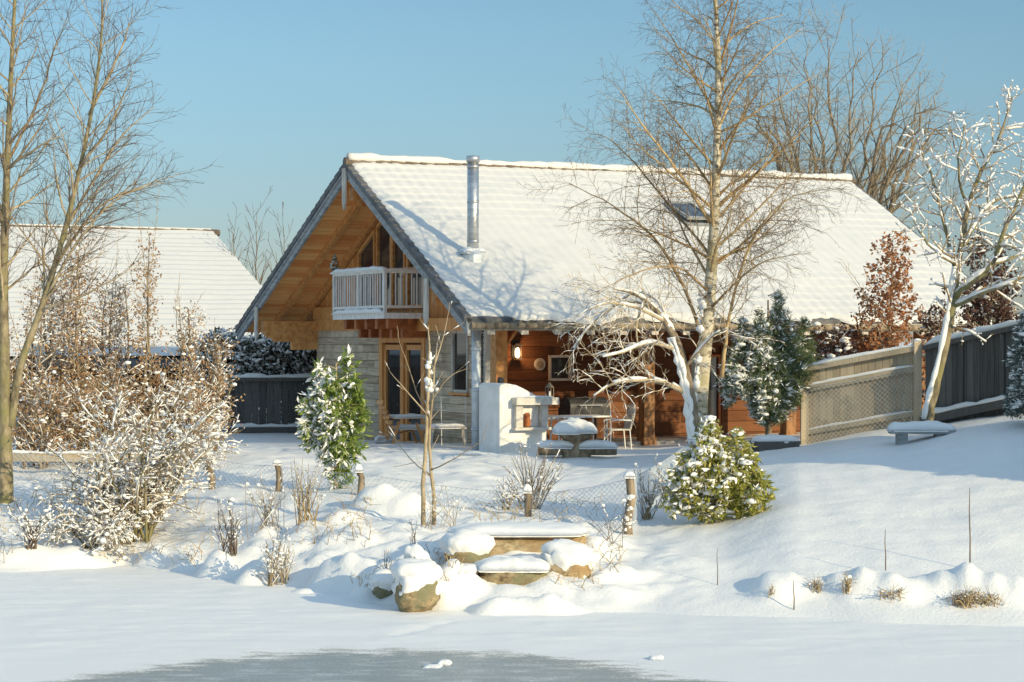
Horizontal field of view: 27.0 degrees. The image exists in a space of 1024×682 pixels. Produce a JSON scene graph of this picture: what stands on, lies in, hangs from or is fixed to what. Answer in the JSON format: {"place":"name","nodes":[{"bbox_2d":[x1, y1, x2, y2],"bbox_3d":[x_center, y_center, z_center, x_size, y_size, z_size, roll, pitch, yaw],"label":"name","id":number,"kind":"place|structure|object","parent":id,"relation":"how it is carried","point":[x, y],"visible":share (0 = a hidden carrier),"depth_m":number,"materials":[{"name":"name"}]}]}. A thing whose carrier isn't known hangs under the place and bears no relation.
{"place":"outdoors","nodes":[
{"label":"outdoors","id":0,"kind":"place"},
{"bbox_2d":[0,343,1023,626],"bbox_3d":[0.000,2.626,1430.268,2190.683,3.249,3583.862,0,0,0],"label":"ground","id":1,"kind":"structure","parent":0,"point":[870,511],"depth_m":33.53,"materials":[{"name":"white snow"}]},
{"bbox_2d":[6,504,62,549],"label":"snowy shrub","id":2,"kind":"object","parent":1,"relation":"on","point":[32,534],"visible":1,"depth_m":34.73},
{"bbox_2d":[9,257,66,449],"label":"hornbeam","id":3,"kind":"object","parent":1,"relation":"on","point":[33,301],"visible":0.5,"depth_m":43.99,"materials":[{"name":"brown plant"}]},
{"bbox_2d":[19,256,92,450],"bbox_3d":[-9.697,0.329,45.601,1.634,4.617,1.394,0,0,0],"label":"hornbeam","id":4,"kind":"object","parent":1,"relation":"on","point":[49,329],"visible":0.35,"depth_m":45.46,"materials":[{"name":"brown plant"}]},
{"bbox_2d":[10,363,102,468],"bbox_3d":[-9.416,1.528,42.747,2.092,2.467,2.637,0,0,35],"label":"hedge shrub","id":5,"kind":"object","parent":1,"relation":"on","point":[39,417],"visible":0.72,"depth_m":42.58,"materials":[{"name":"brown plant"}]},
{"bbox_2d":[13,450,139,461],"bbox_3d":[-9.069,2.224,41.350,3.868,0.223,0.097,0,0,4],"label":"plank edging","id":6,"kind":"object","parent":1,"relation":"on","point":[67,456],"visible":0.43,"depth_m":41.31,"materials":[{"name":"brown wood"}]},
{"bbox_2d":[47,175,114,450],"bbox_3d":[-9.190,-0.410,44.804,1.303,6.207,1.414,0,0,-36],"label":"hornbeam","id":7,"kind":"object","parent":1,"relation":"on","point":[80,349],"visible":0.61,"depth_m":44.69,"materials":[{"name":"brown plant"}]},
{"bbox_2d":[41,348,157,468],"bbox_3d":[-8.300,1.460,43.228,2.468,2.676,1.992,0,0,0],"label":"hedge shrub","id":8,"kind":"object","parent":1,"relation":"on","point":[82,430],"visible":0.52,"depth_m":42.91,"materials":[{"name":"brown plant"}]},
{"bbox_2d":[0,0,219,503],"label":"bare tree","id":9,"kind":"object","parent":1,"relation":"on","point":[8,405],"visible":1,"depth_m":37.95,"materials":[{"name":"brown plant"}]},
{"bbox_2d":[69,224,151,443],"bbox_3d":[-8.508,0.109,45.248,1.836,5.178,1.641,0,0,0],"label":"hornbeam","id":10,"kind":"object","parent":1,"relation":"on","point":[110,331],"visible":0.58,"depth_m":45.16,"materials":[{"name":"brown plant"}]},
{"bbox_2d":[0,223,265,423],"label":"neighbour house","id":11,"kind":"structure","parent":1,"relation":"on","point":[226,284],"depth_m":68.97,"materials":[{"name":"white wood"}]},
{"bbox_2d":[26,371,247,560],"bbox_3d":[-6.450,2.218,36.239,3.877,3.425,3.435,0,0,0],"label":"snowy shrub","id":12,"kind":"object","parent":1,"relation":"on","point":[133,507],"visible":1,"depth_m":36.09,"materials":[{"name":"white plant"}]},
{"bbox_2d":[126,177,170,457],"bbox_3d":[-7.636,-0.378,44.397,0.925,6.068,1.151,0,0,40],"label":"hornbeam","id":13,"kind":"object","parent":1,"relation":"on","point":[146,357],"visible":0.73,"depth_m":44.41,"materials":[{"name":"brown plant"}]},
{"bbox_2d":[127,352,229,463],"bbox_3d":[-6.811,1.485,43.370,2.143,2.522,2.062,0,0,0],"label":"hedge shrub","id":14,"kind":"object","parent":1,"relation":"on","point":[192,406],"visible":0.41,"depth_m":43.18,"materials":[{"name":"brown plant"}]},
{"bbox_2d":[153,271,212,452],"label":"hornbeam","id":15,"kind":"object","parent":1,"relation":"on","point":[190,355],"visible":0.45,"depth_m":45.03,"materials":[{"name":"brown plant"}]},
{"bbox_2d":[191,317,244,452],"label":"hornbeam","id":16,"kind":"object","parent":1,"relation":"on","point":[218,372],"visible":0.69,"depth_m":45.50,"materials":[{"name":"brown plant"}]},
{"bbox_2d":[210,496,243,556],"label":"grass tuft","id":17,"kind":"object","parent":1,"relation":"on","point":[232,548],"visible":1,"depth_m":33.44,"materials":[{"name":"plant"}]},
{"bbox_2d":[223,203,253,266],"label":"bare sapling","id":18,"kind":"object","parent":1,"relation":"on","point":[239,239],"visible":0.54,"depth_m":72.99,"materials":[{"name":"brown plant"}]},
{"bbox_2d":[182,324,318,426],"bbox_3d":[-6.948,1.028,61.704,5.254,3.547,2.428,0,0,0],"label":"evergreen hedge","id":19,"kind":"object","parent":1,"relation":"on","point":[262,354],"visible":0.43,"depth_m":60.92,"materials":[{"name":"green plant"}]},
{"bbox_2d":[240,185,272,283],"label":"bare sapling","id":20,"kind":"object","parent":1,"relation":"on","point":[256,272],"visible":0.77,"depth_m":73.96,"materials":[{"name":"brown plant"}]},
{"bbox_2d":[241,472,288,535],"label":"dry stems","id":21,"kind":"object","parent":1,"relation":"on","point":[266,521],"visible":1,"depth_m":34.94,"materials":[{"name":"brown plant"}]},
{"bbox_2d":[226,373,316,432],"bbox_3d":[-6.655,1.950,60.114,2.785,2.100,0.244,0,0,-9],"label":"board fence","id":22,"kind":"object","parent":1,"relation":"on","point":[277,403],"visible":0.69,"depth_m":60.11,"materials":[{"name":"grey wood"}]},
{"bbox_2d":[257,525,295,585],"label":"grass tuft","id":23,"kind":"object","parent":1,"relation":"on","point":[270,564],"visible":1,"depth_m":32.28,"materials":[{"name":"beige plant"}]},
{"bbox_2d":[263,201,293,271],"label":"bare sapling","id":24,"kind":"object","parent":1,"relation":"on","point":[280,240],"visible":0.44,"depth_m":72.00,"materials":[{"name":"brown plant"}]},
{"bbox_2d":[290,454,325,524],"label":"dry stems","id":25,"kind":"object","parent":1,"relation":"on","point":[305,509],"visible":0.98,"depth_m":34.60,"materials":[{"name":"brown plant"}]},
{"bbox_2d":[0,485,631,590],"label":"dead weeds","id":26,"kind":"object","parent":1,"relation":"on","point":[350,523],"visible":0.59,"depth_m":34.63,"materials":[{"name":"brown plant"}]},
{"bbox_2d":[294,344,374,489],"bbox_3d":[-3.189,1.447,38.145,1.484,2.805,0.959,0,0,0],"label":"laurel bush","id":27,"kind":"object","parent":1,"relation":"on","point":[331,412],"visible":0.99,"depth_m":38.07,"materials":[{"name":"green plant"}]},
{"bbox_2d":[12,437,694,534],"bbox_3d":[-4.060,2.602,37.515,15.298,1.493,8.129,0,0,0],"label":"chain link fence","id":28,"kind":"object","parent":1,"relation":"on","point":[630,477],"visible":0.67,"depth_m":35.64,"materials":[{"name":"grey metal"}]},
{"bbox_2d":[368,569,394,598],"bbox_3d":[-1.797,3.434,30.195,0.495,0.424,0.545,0,0,0],"label":"boulder","id":29,"kind":"object","parent":1,"relation":"on","point":[381,581],"visible":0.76,"depth_m":30.01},
{"bbox_2d":[374,413,392,442],"bbox_3d":[-3.103,2.107,51.520,0.509,0.761,1.230,0,0,0],"label":"snow shovel","id":30,"kind":"object","parent":1,"relation":"on","point":[380,438],"visible":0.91,"depth_m":51.69,"materials":[{"name":"white snow"}]},
{"bbox_2d":[374,548,395,569],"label":"grass tuft","id":31,"kind":"object","parent":1,"relation":"on","point":[386,557],"visible":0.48,"depth_m":30.58,"materials":[{"name":"plant"}]},
{"bbox_2d":[376,400,424,443],"bbox_3d":[-2.600,1.957,51.582,1.286,1.054,0.661,0,0,-20],"label":"lounge chair","id":32,"kind":"object","parent":1,"relation":"on","point":[410,427],"visible":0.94,"depth_m":51.39,"materials":[{"name":"brown wood"}]},
{"bbox_2d":[404,519,421,543],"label":"grass tuft","id":33,"kind":"object","parent":1,"relation":"on","point":[414,536],"visible":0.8,"depth_m":31.49,"materials":[{"name":"plant"}]},
{"bbox_2d":[403,544,430,559],"bbox_3d":[-1.354,3.152,30.093,0.390,0.578,0.455,0,0,-43],"label":"boulder","id":34,"kind":"object","parent":1,"relation":"on","point":[415,551],"visible":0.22,"depth_m":29.98,"materials":[{"name":"stone"}]},
{"bbox_2d":[379,301,486,524],"bbox_3d":[-1.349,1.306,34.247,2.100,3.909,0.922,0,0,19],"label":"young tree","id":35,"kind":"object","parent":1,"relation":"on","point":[430,386],"visible":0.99,"depth_m":34.28,"materials":[{"name":"brown plant"}]},
{"bbox_2d":[417,478,463,528],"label":"dry stems","id":36,"kind":"object","parent":1,"relation":"on","point":[448,511],"visible":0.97,"depth_m":34.01,"materials":[{"name":"brown plant"}]},
{"bbox_2d":[428,423,466,445],"bbox_3d":[-1.482,2.134,48.698,0.869,0.515,0.523,0,0,-4],"label":"side table","id":37,"kind":"object","parent":1,"relation":"on","point":[462,427],"visible":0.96,"depth_m":48.48,"materials":[{"name":"white wood"}]},
{"bbox_2d":[440,397,466,444],"bbox_3d":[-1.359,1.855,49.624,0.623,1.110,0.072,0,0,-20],"label":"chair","id":38,"kind":"object","parent":1,"relation":"on","point":[453,410],"visible":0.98,"depth_m":49.63,"materials":[{"name":"white paint"}]},
{"bbox_2d":[439,528,494,563],"bbox_3d":[-0.648,3.065,30.870,0.785,0.716,0.754,0,0,-17],"label":"boulder","id":39,"kind":"object","parent":1,"relation":"on","point":[476,545],"visible":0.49,"depth_m":30.60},
{"bbox_2d":[462,563,478,575],"bbox_3d":[-0.704,3.317,30.207,0.502,0.342,0.519,0,0,0],"label":"boulder","id":40,"kind":"object","parent":1,"relation":"on","point":[473,568],"visible":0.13,"depth_m":30.04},
{"bbox_2d":[489,479,520,509],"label":"bare shrub","id":41,"kind":"object","parent":1,"relation":"on","point":[514,495],"visible":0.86,"depth_m":35.97,"materials":[{"name":"plant"}]},
{"bbox_2d":[475,555,550,585],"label":"stone block","id":42,"kind":"structure","parent":1,"relation":"on","point":[516,570],"depth_m":29.95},
{"bbox_2d":[446,521,590,555],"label":"stone slab","id":43,"kind":"structure","parent":1,"relation":"on","point":[527,536],"depth_m":31.39,"materials":[{"name":"stone"}]},
{"bbox_2d":[479,377,558,453],"bbox_3d":[0.143,1.740,45.948,1.311,1.920,1.270,0,0,-26],"label":"outdoor oven","id":44,"kind":"object","parent":1,"relation":"on","point":[504,408],"visible":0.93,"depth_m":45.53,"materials":[{"name":"paint"}]},
{"bbox_2d":[545,382,553,396],"bbox_3d":[0.805,1.048,45.724,0.173,0.318,0.173,0,0,-42],"label":"lantern","id":45,"kind":"object","parent":44,"relation":"on","point":[549,385],"visible":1,"depth_m":45.69,"materials":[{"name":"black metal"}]},
{"bbox_2d":[500,441,566,509],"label":"bare shrub","id":46,"kind":"object","parent":1,"relation":"on","point":[542,481],"visible":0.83,"depth_m":36.12,"materials":[{"name":"brown plant"}]},
{"bbox_2d":[548,418,562,439],"bbox_3d":[0.807,1.902,47.909,0.619,0.998,0.538,0,0,10],"label":"garden chair","id":47,"kind":"object","parent":1,"relation":"on","point":[552,427],"visible":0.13,"depth_m":47.64,"materials":[{"name":"white paint"}]},
{"bbox_2d":[540,538,599,578],"bbox_3d":[0.830,3.209,30.509,0.851,0.762,0.822,0,0,0],"label":"boulder","id":48,"kind":"object","parent":1,"relation":"on","point":[563,555],"visible":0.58,"depth_m":30.22,"materials":[{"name":"stone"}]},
{"bbox_2d":[535,417,617,457],"bbox_3d":[1.320,2.069,44.187,1.715,0.988,0.837,0,0,-9],"label":"picnic table","id":49,"kind":"object","parent":1,"relation":"on","point":[575,434],"visible":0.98,"depth_m":43.92,"materials":[{"name":"white wood"}]},
{"bbox_2d":[548,414,611,440],"bbox_3d":[1.500,2.033,47.700,1.240,0.736,0.800,0,0,-26],"label":"garden table","id":50,"kind":"object","parent":1,"relation":"on","point":[574,416],"visible":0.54,"depth_m":47.63,"materials":[{"name":"white paint"}]},
{"bbox_2d":[558,397,609,439],"bbox_3d":[1.670,1.843,48.980,1.040,1.114,0.645,0,0,-26],"label":"grill","id":51,"kind":"object","parent":1,"relation":"on","point":[570,406],"visible":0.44,"depth_m":48.78,"materials":[{"name":"metal"}]},
{"bbox_2d":[585,536,608,545],"bbox_3d":[1.207,3.102,31.795,0.476,0.399,0.523,0,0,0],"label":"boulder","id":52,"kind":"object","parent":1,"relation":"on","point":[596,541],"visible":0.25,"depth_m":31.63,"materials":[{"name":"stone"}]},
{"bbox_2d":[585,499,632,546],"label":"dry stems","id":53,"kind":"object","parent":1,"relation":"on","point":[621,500],"visible":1,"depth_m":31.80,"materials":[{"name":"brown plant"}]},
{"bbox_2d":[235,152,995,450],"bbox_3d":[2.450,-0.719,56.011,15.156,7.838,15.372,0,0,-26],"label":"chalet","id":54,"kind":"object","parent":1,"relation":"on","point":[491,251],"visible":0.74,"depth_m":52.13,"materials":[{"name":"grey wood"}]},
{"bbox_2d":[329,254,340,271],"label":"potted conifer","id":55,"kind":"object","parent":54,"relation":"on","point":[336,262],"visible":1,"depth_m":54.30,"materials":[{"name":"plant"}]},
{"bbox_2d":[357,229,375,305],"bbox_3d":[-3.746,-1.833,55.304,0.100,2.067,1.140,0,0,-26],"label":"window","id":56,"kind":"structure","parent":54,"relation":"in","point":[366,255],"depth_m":55.24,"materials":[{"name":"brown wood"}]},
{"bbox_2d":[376,222,390,309],"bbox_3d":[-3.225,-2.104,54.251,0.100,2.608,0.990,0,0,-26],"label":"window","id":57,"kind":"structure","parent":54,"relation":"in","point":[383,239],"depth_m":54.40,"materials":[{"name":"brown wood"}]},
{"bbox_2d":[384,345,399,440],"bbox_3d":[-3.009,1.373,54.000,0.164,2.555,1.170,0,0,-26],"label":"door","id":58,"kind":"structure","parent":54,"relation":"in","point":[391,352],"depth_m":54.14,"materials":[{"name":"orange wood"}]},
{"bbox_2d":[391,237,405,308],"bbox_3d":[-2.815,-2.313,53.421,0.100,3.026,0.840,0,0,-26],"label":"window","id":59,"kind":"structure","parent":54,"relation":"in","point":[398,258],"depth_m":53.59,"materials":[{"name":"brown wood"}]},
{"bbox_2d":[405,345,420,441],"bbox_3d":[-2.424,1.373,52.817,0.164,2.555,1.090,0,0,-26],"label":"door","id":60,"kind":"structure","parent":54,"relation":"in","point":[412,352],"depth_m":52.99,"materials":[{"name":"orange wood"}]},
{"bbox_2d":[406,257,421,308],"bbox_3d":[-2.339,-2.325,52.458,0.100,3.051,1.090,0,0,-26],"label":"window","id":61,"kind":"structure","parent":54,"relation":"in","point":[408,264],"depth_m":52.70,"materials":[{"name":"brown wood"}]},
{"bbox_2d":[449,331,470,395],"bbox_3d":[-1.222,0.515,50.333,0.150,1.530,1.000,0,0,-26],"label":"window","id":62,"kind":"structure","parent":54,"relation":"in","point":[459,339],"depth_m":50.41,"materials":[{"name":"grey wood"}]},
{"bbox_2d":[481,332,490,377],"bbox_3d":[-0.657,0.590,49.153,0.396,1.680,0.611,0,0,0],"label":"window","id":63,"kind":"structure","parent":54,"relation":"in","point":[481,332],"depth_m":49.32,"materials":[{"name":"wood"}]},
{"bbox_2d":[547,355,571,380],"bbox_3d":[1.143,0.650,51.507,0.610,0.620,0.110,0,0,-26],"label":"window","id":64,"kind":"structure","parent":54,"relation":"in","point":[556,363],"depth_m":51.50,"materials":[{"name":"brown wood"}]},
{"bbox_2d":[664,201,709,226],"bbox_3d":[4.458,-3.154,53.878,1.271,0.817,1.431,0,0,0],"label":"roof window","id":65,"kind":"structure","parent":54,"relation":"in","point":[692,209],"depth_m":53.72,"materials":[{"name":"grey glass"}]},
{"bbox_2d":[687,355,720,431],"bbox_3d":[4.796,1.350,53.312,0.920,2.020,0.110,0,0,-26],"label":"terrace door","id":66,"kind":"structure","parent":54,"relation":"in","point":[714,402],"depth_m":53.45,"materials":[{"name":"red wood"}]},
{"bbox_2d":[603,404,635,448],"bbox_3d":[2.392,1.902,47.414,0.619,0.998,0.538,0,0,-15],"label":"garden chair","id":67,"kind":"object","parent":1,"relation":"on","point":[629,420],"visible":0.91,"depth_m":47.40,"materials":[{"name":"white paint"}]},
{"bbox_2d":[625,463,665,519],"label":"bare shrub","id":68,"kind":"object","parent":1,"relation":"on","point":[649,501],"visible":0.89,"depth_m":34.79,"materials":[{"name":"brown plant"}]},
{"bbox_2d":[545,246,783,447],"bbox_3d":[2.950,0.192,41.730,4.637,4.184,3.719,0,0,0],"label":"weeping tree","id":69,"kind":"object","parent":1,"relation":"on","point":[685,389],"visible":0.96,"depth_m":41.35,"materials":[{"name":"white plant"}]},
{"bbox_2d":[651,453,685,508],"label":"bare shrub","id":70,"kind":"object","parent":1,"relation":"on","point":[660,479],"visible":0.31,"depth_m":35.63,"materials":[{"name":"brown plant"}]},
{"bbox_2d":[516,0,869,423],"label":"birch tree","id":71,"kind":"object","parent":1,"relation":"on","point":[707,303],"visible":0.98,"depth_m":42.43,"materials":[{"name":"brown plant"}]},
{"bbox_2d":[659,415,778,523],"bbox_3d":[3.252,2.135,33.961,1.635,1.912,1.478,0,0,44],"label":"rhododendron bush","id":72,"kind":"object","parent":1,"relation":"on","point":[714,472],"visible":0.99,"depth_m":33.81,"materials":[{"name":"green plant"}]},
{"bbox_2d":[713,289,823,434],"bbox_3d":[5.106,0.632,43.248,2.069,3.424,1.885,0,0,-34],"label":"pine tree","id":73,"kind":"object","parent":1,"relation":"on","point":[774,398],"visible":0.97,"depth_m":42.91,"materials":[{"name":"green plant"}]},
{"bbox_2d":[767,582,774,597],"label":"grass tuft","id":74,"kind":"object","parent":1,"relation":"on","point":[770,589],"visible":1,"depth_m":29.06,"materials":[{"name":"brown plant"}]},
{"bbox_2d":[750,434,800,451],"bbox_3d":[5.167,2.027,42.000,0.953,0.399,0.501,0,0,-11],"label":"wooden trough","id":75,"kind":"object","parent":1,"relation":"on","point":[769,442],"visible":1,"depth_m":41.79,"materials":[{"name":"grey wood"}]},
{"bbox_2d":[793,581,794,609],"bbox_3d":[3.799,3.473,28.754,0.023,0.496,0.025,0,0,0],"label":"stick","id":76,"kind":"object","parent":1,"relation":"on","point":[794,597],"visible":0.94,"depth_m":28.75,"materials":[{"name":"brown wood"}]},
{"bbox_2d":[805,572,828,593],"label":"grass tuft","id":77,"kind":"object","parent":1,"relation":"on","point":[816,586],"visible":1,"depth_m":29.18,"materials":[{"name":"brown plant"}]},
{"bbox_2d":[810,313,866,361],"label":"beech bush","id":78,"kind":"object","parent":1,"relation":"on","point":[847,346],"visible":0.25,"depth_m":45.15,"materials":[{"name":"brown plant"}]},
{"bbox_2d":[838,569,856,594],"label":"grass tuft","id":79,"kind":"object","parent":1,"relation":"on","point":[848,583],"visible":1,"depth_m":28.93,"materials":[{"name":"brown plant"}]},
{"bbox_2d":[696,0,1007,230],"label":"bare tree","id":80,"kind":"object","parent":1,"relation":"on","point":[891,171],"visible":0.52,"depth_m":75.69,"materials":[{"name":"brown plant"}]},
{"bbox_2d":[800,338,921,444],"bbox_3d":[6.946,1.216,42.547,2.517,2.534,0.203,0,0,26],"label":"board fence","id":81,"kind":"object","parent":1,"relation":"on","point":[842,396],"visible":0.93,"depth_m":42.55,"materials":[{"name":"brown wood"}]},
{"bbox_2d":[830,229,931,397],"bbox_3d":[7.856,-0.283,44.995,2.059,4.193,2.069,0,0,-45],"label":"beech tree","id":82,"kind":"object","parent":1,"relation":"on","point":[889,295],"visible":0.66,"depth_m":44.92,"materials":[{"name":"brown plant"}]},
{"bbox_2d":[884,529,885,570],"bbox_3d":[5.208,2.985,29.754,0.023,0.720,0.025,0,0,0],"label":"stick","id":83,"kind":"object","parent":1,"relation":"on","point":[885,552],"visible":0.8,"depth_m":29.75,"materials":[{"name":"brown wood"}]},
{"bbox_2d":[875,583,908,602],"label":"grass tuft","id":84,"kind":"object","parent":1,"relation":"on","point":[888,593],"visible":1,"depth_m":28.65,"materials":[{"name":"brown plant"}]},
{"bbox_2d":[886,420,956,444],"bbox_3d":[7.562,1.783,39.404,1.303,0.629,0.468,0,0,0],"label":"garden bench","id":85,"kind":"object","parent":1,"relation":"on","point":[901,431],"visible":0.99,"depth_m":39.20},
{"bbox_2d":[913,299,963,404],"bbox_3d":[9.177,0.369,45.534,1.381,2.556,1.352,0,0,-31],"label":"beech bush","id":86,"kind":"object","parent":1,"relation":"on","point":[936,329],"visible":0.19,"depth_m":45.39,"materials":[{"name":"brown plant"}]},
{"bbox_2d":[890,80,1023,420],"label":"fruit tree","id":87,"kind":"object","parent":1,"relation":"on","point":[955,291],"visible":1,"depth_m":40.09,"materials":[{"name":"white plant"}]},
{"bbox_2d":[944,584,985,608],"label":"grass tuft","id":88,"kind":"object","parent":1,"relation":"on","point":[964,597],"visible":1,"depth_m":28.41,"materials":[{"name":"brown plant"}]},
{"bbox_2d":[969,488,970,562],"bbox_3d":[6.407,2.681,29.853,0.026,1.257,0.028,0,0,0],"label":"stick","id":89,"kind":"object","parent":1,"relation":"on","point":[969,531],"visible":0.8,"depth_m":29.85,"materials":[{"name":"brown wood"}]},
{"bbox_2d":[919,320,1023,422],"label":"board fence","id":90,"kind":"object","parent":1,"relation":"on","point":[974,380],"visible":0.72,"depth_m":41.11,"materials":[{"name":"grey wood"}]},
{"bbox_2d":[941,223,1023,332],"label":"beech tree","id":91,"kind":"object","parent":1,"relation":"on","point":[1001,310],"visible":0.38,"depth_m":45.69,"materials":[{"name":"brown plant"}]},
{"bbox_2d":[973,585,1007,607],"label":"grass tuft","id":92,"kind":"object","parent":1,"relation":"on","point":[990,597],"visible":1,"depth_m":28.37,"materials":[{"name":"brown plant"}]},
{"bbox_2d":[1001,304,1023,420],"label":"spruce tree","id":93,"kind":"object","parent":1,"relation":"on","point":[1014,404],"visible":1,"depth_m":37.92,"materials":[{"name":"green plant"}]},
{"bbox_2d":[0,565,1023,681],"bbox_3d":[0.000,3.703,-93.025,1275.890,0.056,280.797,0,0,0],"label":"frozen pond","id":94,"kind":"structure","parent":0,"point":[126,623],"depth_m":26.17,"materials":[{"name":"white snow"}]},
{"bbox_2d":[389,558,444,612],"bbox_3d":[-1.284,3.359,29.287,0.743,0.757,0.713,0,0,-18],"label":"boulder","id":95,"kind":"object","parent":94,"relation":"on","point":[418,585],"visible":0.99,"depth_m":29.04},
{"bbox_2d":[423,664,443,668],"bbox_3d":[-0.894,3.699,24.194,0.238,0.062,0.249,0,0,0],"label":"snow lump","id":96,"kind":"object","parent":94,"relation":"on","point":[432,666],"visible":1,"depth_m":24.11,"materials":[{"name":"white snow"}]},
{"bbox_2d":[437,659,452,665],"bbox_3d":[-0.770,3.686,24.394,0.184,0.088,0.192,0,0,0],"label":"snow lump","id":97,"kind":"object","parent":94,"relation":"on","point":[445,662],"visible":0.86,"depth_m":24.33,"materials":[{"name":"white snow"}]},
{"bbox_2d":[648,655,663,659],"bbox_3d":[1.681,3.690,24.810,0.202,0.079,0.215,0,0,0],"label":"snow lump","id":98,"kind":"object","parent":94,"relation":"on","point":[656,657],"visible":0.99,"depth_m":24.74,"materials":[{"name":"white snow"}]},
{"bbox_2d":[0,0,1023,342],"label":"sky","id":99,"kind":"structure","parent":0,"point":[280,92],"materials":[{"name":"blue"}]},
{"bbox_2d":[523,413,530,426],"bbox_3d":[0.321,1.677,45.484,0.160,0.323,0.160,0,0,0],"label":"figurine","id":100,"kind":"object","parent":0,"point":[527,422],"visible":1,"depth_m":45.43,"materials":[{"name":"orange ceramic"}]}
]}

